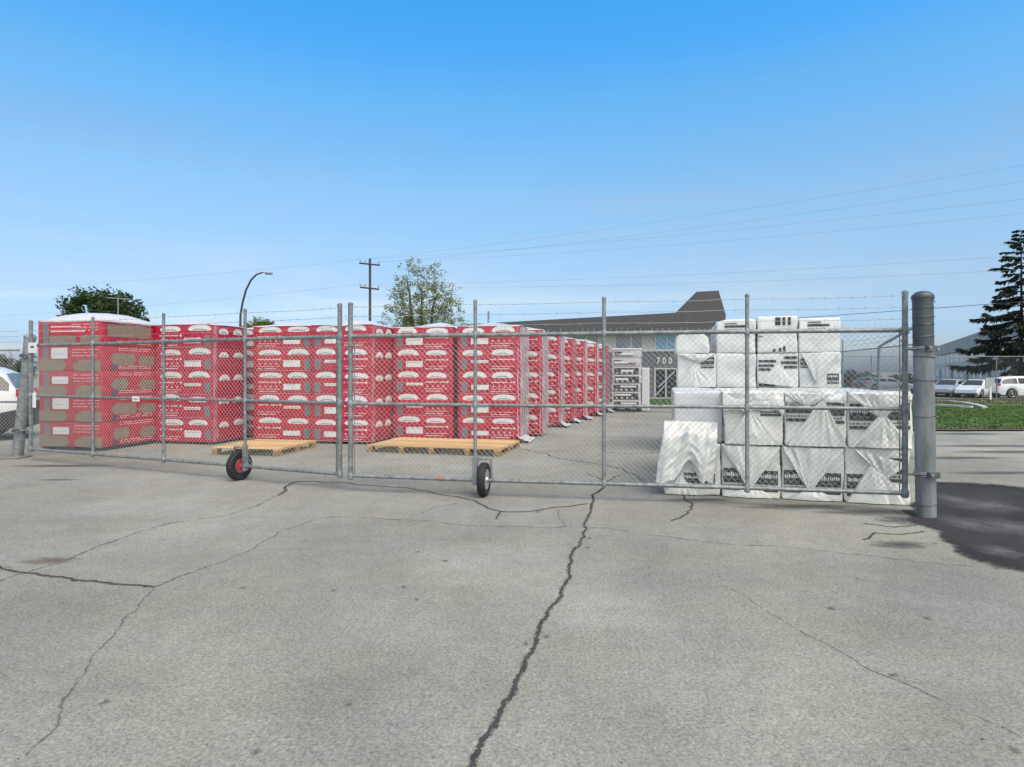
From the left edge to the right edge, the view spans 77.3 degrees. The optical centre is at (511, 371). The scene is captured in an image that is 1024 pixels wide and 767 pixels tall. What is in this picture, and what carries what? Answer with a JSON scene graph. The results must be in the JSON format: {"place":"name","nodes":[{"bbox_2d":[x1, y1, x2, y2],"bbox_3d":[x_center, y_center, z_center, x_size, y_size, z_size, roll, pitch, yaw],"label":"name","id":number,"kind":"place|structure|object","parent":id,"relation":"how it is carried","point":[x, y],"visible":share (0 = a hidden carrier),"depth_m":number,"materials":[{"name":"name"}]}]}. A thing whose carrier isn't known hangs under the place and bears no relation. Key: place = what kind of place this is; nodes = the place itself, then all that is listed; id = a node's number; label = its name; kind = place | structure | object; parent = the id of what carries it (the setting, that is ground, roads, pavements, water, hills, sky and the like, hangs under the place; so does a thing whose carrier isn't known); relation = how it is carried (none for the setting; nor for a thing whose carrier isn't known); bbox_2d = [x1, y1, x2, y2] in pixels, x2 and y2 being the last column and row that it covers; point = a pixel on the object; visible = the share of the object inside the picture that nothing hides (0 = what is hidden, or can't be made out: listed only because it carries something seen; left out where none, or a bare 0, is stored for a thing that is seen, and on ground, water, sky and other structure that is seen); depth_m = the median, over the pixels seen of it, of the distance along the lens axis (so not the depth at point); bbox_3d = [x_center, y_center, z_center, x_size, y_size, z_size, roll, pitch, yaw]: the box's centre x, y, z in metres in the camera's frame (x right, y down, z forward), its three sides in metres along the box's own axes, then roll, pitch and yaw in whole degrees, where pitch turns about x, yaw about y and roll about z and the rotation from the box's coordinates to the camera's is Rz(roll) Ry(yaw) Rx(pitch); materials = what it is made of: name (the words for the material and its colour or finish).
{"place":"outdoors","nodes":[
{"label":"outdoors","id":0,"kind":"place"},
{"bbox_2d":[0,372,1023,766],"bbox_3d":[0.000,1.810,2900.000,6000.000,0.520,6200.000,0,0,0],"label":"ground","id":1,"kind":"structure","parent":0,"point":[360,670],"depth_m":4.02,"materials":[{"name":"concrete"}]},
{"bbox_2d":[0,331,19,453],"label":"chain link fence","id":2,"kind":"object","parent":1,"relation":"on","point":[6,350],"visible":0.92,"depth_m":11.72,"materials":[{"name":"metal"}]},
{"bbox_2d":[0,334,37,458],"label":"gate post","id":3,"kind":"object","parent":1,"relation":"on","point":[19,430],"visible":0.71,"depth_m":11.54,"materials":[{"name":"metal"}]},
{"bbox_2d":[0,352,37,379],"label":"broadleaf tree","id":4,"kind":"object","parent":1,"relation":"on","point":[17,368],"visible":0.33,"depth_m":69.97,"materials":[{"name":"green plant"}]},
{"bbox_2d":[0,363,39,433],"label":"parked car","id":5,"kind":"object","parent":1,"relation":"on","point":[7,396],"visible":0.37,"depth_m":14.47,"materials":[{"name":"white paint"}]},
{"bbox_2d":[0,568,152,587],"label":"crumbled edge","id":6,"kind":"object","parent":1,"relation":"on","point":[70,579],"visible":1,"depth_m":4.77,"materials":[{"name":"asphalt"}]},
{"bbox_2d":[0,566,155,586],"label":"pavement crack","id":7,"kind":"object","parent":1,"relation":"on","point":[71,578],"visible":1,"depth_m":4.77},
{"bbox_2d":[25,587,154,753],"bbox_3d":[-2.283,1.546,3.592,0.088,0.001,2.112,0,0,-18],"label":"pavement crack","id":8,"kind":"object","parent":1,"relation":"on","point":[72,688],"visible":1,"depth_m":3.08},
{"bbox_2d":[38,313,157,450],"bbox_3d":[-8.580,0.163,13.373,1.502,2.775,1.533,0,0,11],"label":"insulation stack","id":9,"kind":"object","parent":1,"relation":"on","point":[136,332],"visible":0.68,"depth_m":12.72,"materials":[{"name":"plastic"}]},
{"bbox_2d":[53,284,149,321],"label":"broadleaf tree","id":10,"kind":"object","parent":1,"relation":"on","point":[102,303],"visible":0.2,"depth_m":47.08,"materials":[{"name":"green plant"}]},
{"bbox_2d":[107,297,129,314],"bbox_3d":[-24.600,-1.448,40.000,1.454,6.445,0.080,0,0,0],"label":"antenna mast","id":11,"kind":"object","parent":1,"relation":"on","point":[118,303],"visible":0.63,"depth_m":39.98,"materials":[{"name":"metal"}]},
{"bbox_2d":[0,495,277,580],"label":"pavement crack","id":12,"kind":"object","parent":1,"relation":"on","point":[126,536],"visible":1,"depth_m":5.77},
{"bbox_2d":[28,303,342,479],"bbox_3d":[-5.345,0.320,9.820,6.823,2.460,0.420,0,0,24],"label":"gate leaf","id":13,"kind":"object","parent":1,"relation":"on","point":[238,465],"visible":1,"depth_m":9.56,"materials":[{"name":"metal"}]},
{"bbox_2d":[155,320,242,444],"bbox_3d":[-6.928,0.197,14.296,1.462,2.706,1.178,0,0,10],"label":"insulation stack","id":14,"kind":"object","parent":1,"relation":"on","point":[196,329],"visible":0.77,"depth_m":13.77,"materials":[{"name":"plastic"}]},
{"bbox_2d":[156,516,338,586],"bbox_3d":[-2.289,1.546,5.757,0.217,0.001,2.356,0,0,17],"label":"pavement crack","id":15,"kind":"object","parent":1,"relation":"on","point":[229,559],"visible":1,"depth_m":5.19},
{"bbox_2d":[247,327,258,435],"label":"insulation stack","id":16,"kind":"object","parent":1,"relation":"on","point":[249,354],"visible":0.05,"depth_m":15.16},
{"bbox_2d":[239,272,272,326],"bbox_3d":[-14.446,-2.041,36.000,1.936,7.184,0.200,0,0,0],"label":"street lamp","id":17,"kind":"object","parent":1,"relation":"on","point":[244,295],"visible":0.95,"depth_m":35.95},
{"bbox_2d":[242,316,274,327],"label":"broadleaf tree","id":18,"kind":"object","parent":1,"relation":"on","point":[260,322],"visible":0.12,"depth_m":41.59,"materials":[{"name":"green plant"}]},
{"bbox_2d":[212,439,316,456],"bbox_3d":[-4.816,1.476,12.573,1.348,0.149,1.500,0,0,10],"label":"wooden pallet","id":19,"kind":"object","parent":1,"relation":"on","point":[264,442],"visible":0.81,"depth_m":12.37,"materials":[{"name":"brown wood"}]},
{"bbox_2d":[252,322,324,439],"bbox_3d":[-4.943,0.206,14.698,1.492,2.689,1.178,0,0,10],"label":"insulation stack","id":20,"kind":"object","parent":1,"relation":"on","point":[284,327],"visible":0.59,"depth_m":14.14,"materials":[{"name":"plastic"}]},
{"bbox_2d":[311,320,393,444],"bbox_3d":[-3.549,0.193,14.363,1.442,2.714,1.278,0,0,11],"label":"insulation stack","id":21,"kind":"object","parent":1,"relation":"on","point":[369,385],"visible":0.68,"depth_m":13.79,"materials":[{"name":"plastic"}]},
{"bbox_2d":[359,258,379,320],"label":"utility pole","id":22,"kind":"object","parent":1,"relation":"on","point":[369,264],"visible":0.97,"depth_m":51.90,"materials":[{"name":"brown wood"}]},
{"bbox_2d":[5,285,352,315],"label":"overhead cable","id":23,"kind":"object","parent":22,"relation":"attached to","point":[205,300],"visible":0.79,"depth_m":53.46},
{"bbox_2d":[12,259,358,288],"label":"overhead cable","id":24,"kind":"object","parent":22,"relation":"attached to","point":[184,276],"visible":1,"depth_m":53.88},
{"bbox_2d":[361,255,1022,284],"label":"overhead cable","id":25,"kind":"object","parent":22,"relation":"attached to","point":[712,273],"visible":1,"depth_m":38.26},
{"bbox_2d":[374,199,1019,258],"bbox_3d":[11.841,-8.824,38.999,54.869,0.676,0.011,0,0,28],"label":"overhead cable","id":26,"kind":"object","parent":22,"relation":"attached to","point":[716,231],"visible":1,"depth_m":38.41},
{"bbox_2d":[378,165,1021,257],"bbox_3d":[13.231,-10.286,38.999,55.946,2.140,0.011,0,0,28],"label":"overhead cable","id":27,"kind":"object","parent":22,"relation":"attached to","point":[721,212],"visible":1,"depth_m":38.74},
{"bbox_2d":[379,181,1022,262],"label":"overhead cable","id":28,"kind":"object","parent":22,"relation":"attached to","point":[736,222],"visible":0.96,"depth_m":38.23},
{"bbox_2d":[385,213,1022,261],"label":"overhead cable","id":29,"kind":"object","parent":22,"relation":"attached to","point":[728,240],"visible":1,"depth_m":38.54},
{"bbox_2d":[541,270,1009,286],"bbox_3d":[12.621,-5.977,39.150,53.355,1.870,0.011,0,0,29],"label":"overhead cable","id":30,"kind":"object","parent":22,"relation":"attached to","point":[777,280],"visible":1,"depth_m":37.53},
{"bbox_2d":[380,258,464,326],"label":"broadleaf tree","id":31,"kind":"object","parent":1,"relation":"on","point":[409,317],"visible":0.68,"depth_m":57.39,"materials":[{"name":"green plant"}]},
{"bbox_2d":[392,323,459,438],"bbox_3d":[-1.921,0.199,15.095,1.452,2.702,1.178,0,0,11],"label":"insulation stack","id":32,"kind":"object","parent":1,"relation":"on","point":[404,348],"visible":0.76,"depth_m":14.53,"materials":[{"name":"plastic"}]},
{"bbox_2d":[367,437,519,456],"bbox_3d":[-1.321,1.476,12.766,2.670,0.149,1.550,0,0,15],"label":"wooden pallet","id":33,"kind":"object","parent":1,"relation":"on","point":[496,445],"visible":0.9,"depth_m":12.46,"materials":[{"name":"brown wood"}]},
{"bbox_2d":[441,314,466,325],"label":"broadleaf tree","id":34,"kind":"object","parent":1,"relation":"on","point":[452,322],"visible":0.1,"depth_m":55.80,"materials":[{"name":"green plant"}]},
{"bbox_2d":[332,481,583,511],"bbox_3d":[-1.007,1.548,7.942,3.805,0.001,0.826,0,0,25],"label":"crumbled edge","id":35,"kind":"object","parent":1,"relation":"on","point":[459,497],"visible":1,"depth_m":7.77,"materials":[{"name":"asphalt"}]},
{"bbox_2d":[333,481,586,511],"bbox_3d":[-1.005,1.546,7.943,3.807,0.001,0.820,0,0,25],"label":"pavement crack","id":36,"kind":"object","parent":1,"relation":"on","point":[477,501],"visible":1,"depth_m":7.52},
{"bbox_2d":[457,322,533,441],"bbox_3d":[-0.312,0.210,14.631,1.664,2.680,1.264,0,0,10],"label":"insulation stack","id":37,"kind":"object","parent":1,"relation":"on","point":[505,356],"visible":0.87,"depth_m":14.13,"materials":[{"name":"plastic"}]},
{"bbox_2d":[465,529,586,766],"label":"crumbled edge","id":38,"kind":"object","parent":1,"relation":"on","point":[501,715],"visible":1,"depth_m":3.49,"materials":[{"name":"asphalt"}]},
{"bbox_2d":[469,528,586,766],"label":"pavement crack","id":39,"kind":"object","parent":1,"relation":"on","point":[475,754],"visible":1,"depth_m":3.19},
{"bbox_2d":[526,327,548,435],"bbox_3d":[0.131,0.215,16.016,1.453,2.670,1.132,0,0,11],"label":"insulation stack","id":40,"kind":"object","parent":1,"relation":"on","point":[541,396],"visible":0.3,"depth_m":15.39,"materials":[{"name":"plastic"}]},
{"bbox_2d":[547,336,569,426],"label":"insulation stack","id":41,"kind":"object","parent":1,"relation":"on","point":[555,383],"visible":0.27,"depth_m":17.94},
{"bbox_2d":[564,337,582,422],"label":"insulation stack","id":42,"kind":"object","parent":1,"relation":"on","point":[572,365],"visible":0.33,"depth_m":19.43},
{"bbox_2d":[576,339,592,419],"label":"insulation stack","id":43,"kind":"object","parent":1,"relation":"on","point":[581,397],"visible":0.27,"depth_m":20.73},
{"bbox_2d":[581,339,601,415],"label":"insulation stack","id":44,"kind":"object","parent":1,"relation":"on","point":[594,370],"visible":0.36,"depth_m":22.43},
{"bbox_2d":[582,488,602,527],"bbox_3d":[0.926,1.548,7.463,0.122,0.001,2.289,0,0,12],"label":"crumbled edge","id":45,"kind":"object","parent":1,"relation":"on","point":[589,511],"visible":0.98,"depth_m":7.00,"materials":[{"name":"asphalt"}]},
{"bbox_2d":[583,488,602,527],"bbox_3d":[0.929,1.546,7.462,0.130,0.001,2.289,0,0,13],"label":"pavement crack","id":46,"kind":"object","parent":1,"relation":"on","point":[591,506],"visible":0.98,"depth_m":7.36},
{"bbox_2d":[467,291,725,397],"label":"office building","id":47,"kind":"structure","parent":1,"relation":"on","point":[660,321],"depth_m":50.06,"materials":[{"name":"metal"}]},
{"bbox_2d":[571,336,598,343],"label":"window","id":48,"kind":"structure","parent":47,"relation":"in","point":[595,339],"depth_m":51.35,"materials":[{"name":"glass"}]},
{"bbox_2d":[615,335,642,348],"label":"window","id":49,"kind":"structure","parent":47,"relation":"in","point":[625,344],"depth_m":50.72,"materials":[{"name":"glass"}]},
{"bbox_2d":[655,335,675,348],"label":"window","id":50,"kind":"structure","parent":47,"relation":"in","point":[670,345],"depth_m":50.14,"materials":[{"name":"glass"}]},
{"bbox_2d":[599,344,612,411],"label":"insulation stack","id":51,"kind":"object","parent":1,"relation":"on","point":[607,375],"visible":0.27,"depth_m":24.45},
{"bbox_2d":[344,290,908,497],"bbox_3d":[1.115,0.320,7.706,6.684,2.460,0.420,0,0,11],"label":"gate leaf","id":52,"kind":"object","parent":1,"relation":"on","point":[481,479],"visible":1,"depth_m":7.66,"materials":[{"name":"metal"}]},
{"bbox_2d":[612,348,649,411],"bbox_3d":[4.770,0.305,25.662,1.443,2.490,1.200,0,0,14],"label":"insulation stack","id":53,"kind":"object","parent":1,"relation":"on","point":[637,386],"visible":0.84,"depth_m":25.12,"materials":[{"name":"white plastic"}]},
{"bbox_2d":[331,516,966,565],"bbox_3d":[0.922,1.546,6.157,5.898,0.001,0.399,0,0,17],"label":"pavement crack","id":54,"kind":"object","parent":1,"relation":"on","point":[658,535],"visible":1,"depth_m":6.03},
{"bbox_2d":[655,421,720,494],"bbox_3d":[2.505,1.095,9.164,0.807,0.938,2.577,0,0,14],"label":"insulation pack","id":55,"kind":"object","parent":1,"relation":"on","point":[672,455],"visible":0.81,"depth_m":8.01,"materials":[{"name":"plastic"}]},
{"bbox_2d":[671,387,722,442],"bbox_3d":[2.630,0.577,9.257,0.634,0.686,2.232,0,0,13],"label":"insulation pack","id":56,"kind":"object","parent":55,"relation":"on","point":[677,394],"visible":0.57,"depth_m":8.20,"materials":[{"name":"plastic"}]},
{"bbox_2d":[720,441,780,498],"bbox_3d":[3.229,1.225,9.028,0.715,0.681,2.490,0,0,14],"label":"insulation pack","id":57,"kind":"object","parent":1,"relation":"on","point":[728,466],"visible":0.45,"depth_m":7.85,"materials":[{"name":"plastic"}]},
{"bbox_2d":[714,388,783,444],"bbox_3d":[3.239,0.571,8.920,0.722,0.693,2.285,0,0,14],"label":"insulation pack","id":58,"kind":"object","parent":57,"relation":"on","point":[756,395],"visible":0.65,"depth_m":7.84,"materials":[{"name":"plastic"}]},
{"bbox_2d":[763,505,832,507],"bbox_3d":[3.307,1.545,7.348,2.496,0.001,0.538,0,0,0],"label":"damp stain","id":59,"kind":"object","parent":1,"relation":"on","point":[792,506],"visible":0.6,"depth_m":7.35,"materials":[{"name":"asphalt"}]},
{"bbox_2d":[778,443,843,500],"bbox_3d":[3.927,1.225,8.841,0.724,0.681,2.498,0,0,15],"label":"insulation pack","id":60,"kind":"object","parent":1,"relation":"on","point":[797,458],"visible":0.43,"depth_m":7.67,"materials":[{"name":"plastic"}]},
{"bbox_2d":[760,387,846,446],"bbox_3d":[3.898,0.570,8.735,0.715,0.691,2.299,0,0,13],"label":"insulation pack","id":61,"kind":"object","parent":60,"relation":"on","point":[804,424],"visible":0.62,"depth_m":7.65,"materials":[{"name":"plastic"}]},
{"bbox_2d":[841,368,865,386],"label":"round bush","id":62,"kind":"object","parent":1,"relation":"on","point":[847,378],"visible":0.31,"depth_m":87.46,"materials":[{"name":"green plant"}]},
{"bbox_2d":[851,377,886,388],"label":"parked car","id":63,"kind":"object","parent":1,"relation":"on","point":[860,378],"visible":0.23,"depth_m":79.85,"materials":[{"name":"blue paint"}]},
{"bbox_2d":[835,510,904,513],"bbox_3d":[3.964,1.545,7.086,2.184,0.001,0.614,0,0,0],"label":"damp stain","id":64,"kind":"object","parent":1,"relation":"on","point":[869,511],"visible":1,"depth_m":7.09,"materials":[{"name":"grey concrete"}]},
{"bbox_2d":[732,589,1013,731],"bbox_3d":[1.808,1.546,3.652,0.113,0.001,1.988,0,0,-18],"label":"pavement crack","id":65,"kind":"object","parent":1,"relation":"on","point":[858,662],"visible":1,"depth_m":3.40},
{"bbox_2d":[842,446,909,504],"bbox_3d":[4.574,1.224,8.676,0.718,0.676,2.498,0,0,13],"label":"insulation pack","id":66,"kind":"object","parent":1,"relation":"on","point":[861,477],"visible":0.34,"depth_m":7.50,"materials":[{"name":"plastic"}]},
{"bbox_2d":[811,388,913,449],"bbox_3d":[4.580,0.571,8.568,0.724,0.694,2.293,0,0,14],"label":"insulation pack","id":67,"kind":"object","parent":66,"relation":"on","point":[874,424],"visible":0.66,"depth_m":7.50,"materials":[{"name":"plastic"}]},
{"bbox_2d":[839,327,913,420],"bbox_3d":[13.687,-0.005,24.925,1.039,3.216,12.258,0,0,11],"label":"chain link fence","id":68,"kind":"object","parent":1,"relation":"on","point":[878,361],"visible":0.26,"depth_m":22.07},
{"bbox_2d":[865,377,912,389],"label":"parked car","id":69,"kind":"object","parent":1,"relation":"on","point":[888,382],"visible":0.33,"depth_m":71.39,"materials":[{"name":"silver metal"}]},
{"bbox_2d":[889,373,912,383],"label":"round bush","id":70,"kind":"object","parent":1,"relation":"on","point":[911,380],"visible":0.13,"depth_m":87.43,"materials":[{"name":"green plant"}]},
{"bbox_2d":[889,517,912,520],"bbox_3d":[4.116,1.545,6.703,1.092,0.001,0.768,0,0,0],"label":"damp stain","id":71,"kind":"object","parent":1,"relation":"on","point":[903,519],"visible":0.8,"depth_m":6.70,"materials":[{"name":"asphalt"}]},
{"bbox_2d":[883,542,919,545],"bbox_3d":[3.476,1.545,5.734,0.936,0.001,0.461,0,0,0],"label":"damp stain","id":72,"kind":"object","parent":1,"relation":"on","point":[897,544],"visible":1,"depth_m":5.73,"materials":[{"name":"grey concrete"}]},
{"bbox_2d":[906,291,941,517],"bbox_3d":[4.394,0.366,6.840,0.340,2.470,0.283,-1,0,0],"label":"gate post","id":73,"kind":"object","parent":1,"relation":"on","point":[925,473],"visible":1,"depth_m":6.79,"materials":[{"name":"metal"}]},
{"bbox_2d":[841,356,1023,401],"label":"chain link fence","id":74,"kind":"object","parent":1,"relation":"on","point":[1004,368],"visible":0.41,"depth_m":33.37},
{"bbox_2d":[935,404,973,407],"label":"kerb","id":75,"kind":"structure","parent":1,"relation":"on","point":[948,405],"depth_m":27.61,"materials":[{"name":"concrete"}]},
{"bbox_2d":[938,457,983,457],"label":"damp stain","id":76,"kind":"object","parent":1,"relation":"on","point":[960,457],"visible":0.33,"depth_m":11.57,"materials":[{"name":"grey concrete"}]},
{"bbox_2d":[935,400,987,408],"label":"kerb","id":77,"kind":"structure","parent":1,"relation":"on","point":[973,404],"depth_m":29.71,"materials":[{"name":"concrete"}]},
{"bbox_2d":[903,482,1023,569],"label":"asphalt patch","id":78,"kind":"object","parent":1,"relation":"on","point":[971,542],"visible":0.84,"depth_m":6.70,"materials":[{"name":"asphalt"}]},
{"bbox_2d":[943,496,970,501],"bbox_3d":[5.364,1.542,7.750,0.624,0.001,1.152,0,0,0],"label":"damp stain","id":79,"kind":"object","parent":78,"relation":"on","point":[955,499],"visible":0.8,"depth_m":7.74,"materials":[{"name":"grey"}]},
{"bbox_2d":[949,519,992,530],"bbox_3d":[4.620,1.542,6.484,0.780,0.001,1.344,0,0,0],"label":"damp stain","id":80,"kind":"object","parent":78,"relation":"on","point":[968,524],"visible":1,"depth_m":6.47,"materials":[{"name":"grey"}]},
{"bbox_2d":[961,502,1013,507],"bbox_3d":[5.471,1.542,7.403,1.560,0.001,1.344,0,0,0],"label":"damp stain","id":81,"kind":"object","parent":78,"relation":"on","point":[987,505],"visible":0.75,"depth_m":7.39,"materials":[{"name":"grey"}]},
{"bbox_2d":[983,547,1020,553],"bbox_3d":[4.202,1.542,5.511,0.686,0.001,0.768,0,0,0],"label":"damp stain","id":82,"kind":"object","parent":78,"relation":"on","point":[1000,551],"visible":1,"depth_m":5.53,"materials":[{"name":"grey"}]},
{"bbox_2d":[985,522,1023,531],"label":"damp stain","id":83,"kind":"object","parent":78,"relation":"on","point":[1010,526],"visible":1,"depth_m":6.39,"materials":[{"name":"grey"}]},
{"bbox_2d":[934,317,1023,380],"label":"warehouse building","id":84,"kind":"structure","parent":1,"relation":"on","point":[943,370],"depth_m":105.82,"materials":[{"name":"metal"}]},
{"bbox_2d":[954,352,958,362],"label":"window","id":85,"kind":"structure","parent":84,"relation":"in","point":[956,359],"depth_m":111.23,"materials":[{"name":"glass"}]},
{"bbox_2d":[948,230,1023,395],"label":"spruce tree","id":86,"kind":"object","parent":1,"relation":"on","point":[992,346],"visible":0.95,"depth_m":57.06,"materials":[{"name":"green plant"}]},
{"bbox_2d":[961,445,1015,445],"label":"damp stain","id":87,"kind":"object","parent":1,"relation":"on","point":[987,445],"visible":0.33,"depth_m":13.46,"materials":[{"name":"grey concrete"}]},
{"bbox_2d":[985,378,994,399],"bbox_3d":[26.515,0.971,35.485,0.560,1.320,0.070,0,0,-5],"label":"sign board","id":88,"kind":"object","parent":1,"relation":"on","point":[990,386],"visible":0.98,"depth_m":35.47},
{"bbox_2d":[0,0,1023,371],"label":"sky","id":89,"kind":"structure","parent":0,"point":[141,140],"materials":[{"name":"blue"}]},
{"bbox_2d":[609,398,670,404],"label":"grass","id":90,"kind":"structure","parent":0,"point":[658,400],"depth_m":33.52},
{"bbox_2d":[755,353,797,387],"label":"insulation pack","id":91,"kind":"object","parent":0,"point":[769,368],"visible":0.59,"depth_m":11.54,"materials":[{"name":"plastic"}]},
{"bbox_2d":[755,316,797,353],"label":"insulation pack","id":92,"kind":"object","parent":91,"relation":"on","point":[782,340],"visible":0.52,"depth_m":11.54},
{"bbox_2d":[586,301,1023,331],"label":"overhead cable","id":93,"kind":"object","parent":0,"point":[843,314],"visible":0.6,"depth_m":31.56,"materials":[{"name":"black metal"}]},
{"bbox_2d":[798,352,841,387],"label":"insulation pack","id":94,"kind":"object","parent":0,"point":[828,369],"visible":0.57,"depth_m":11.37,"materials":[{"name":"plastic"}]},
{"bbox_2d":[797,317,840,352],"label":"insulation pack","id":95,"kind":"object","parent":94,"relation":"on","point":[813,342],"visible":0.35,"depth_m":11.41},
{"bbox_2d":[911,402,1023,428],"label":"lawn","id":96,"kind":"structure","parent":0,"point":[1002,404],"depth_m":22.36,"materials":[{"name":"plant"}]},
{"bbox_2d":[913,427,1023,429],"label":"soil edge","id":97,"kind":"object","parent":96,"relation":"on","point":[998,428],"visible":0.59,"depth_m":16.87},
{"bbox_2d":[911,393,1023,399],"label":"parking lot","id":98,"kind":"structure","parent":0,"point":[941,396],"depth_m":51.62,"materials":[{"name":"asphalt"}]},
{"bbox_2d":[935,379,969,396],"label":"parked car","id":99,"kind":"object","parent":98,"relation":"on","point":[946,388],"visible":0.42,"depth_m":52.49,"materials":[{"name":"silver metal"}]},
{"bbox_2d":[954,379,988,397],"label":"parked car","id":100,"kind":"object","parent":98,"relation":"on","point":[969,388],"visible":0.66,"depth_m":50.45,"materials":[{"name":"white paint"}]},
{"bbox_2d":[992,376,1023,397],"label":"parked car","id":101,"kind":"object","parent":98,"relation":"on","point":[1015,389],"visible":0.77,"depth_m":49.74,"materials":[{"name":"white paint"}]},
{"bbox_2d":[912,397,1023,404],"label":"grass","id":102,"kind":"structure","parent":0,"point":[1008,400],"depth_m":33.25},
{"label":"insulation pack","id":103,"kind":"object","parent":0,"visible":0},
{"bbox_2d":[677,353,715,387],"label":"insulation pack","id":104,"kind":"object","parent":103,"relation":"on","point":[684,371],"visible":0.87,"depth_m":11.85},
{"bbox_2d":[674,334,709,355],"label":"insulation pack","id":105,"kind":"object","parent":104,"relation":"on","point":[684,348],"visible":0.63,"depth_m":11.94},
{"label":"insulation pack","id":106,"kind":"object","parent":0,"visible":0},
{"bbox_2d":[716,353,756,387],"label":"insulation pack","id":107,"kind":"object","parent":106,"relation":"on","point":[734,369],"visible":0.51,"depth_m":11.76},
{"bbox_2d":[710,319,755,353],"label":"insulation pack","id":108,"kind":"object","parent":107,"relation":"on","point":[730,340],"visible":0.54,"depth_m":11.76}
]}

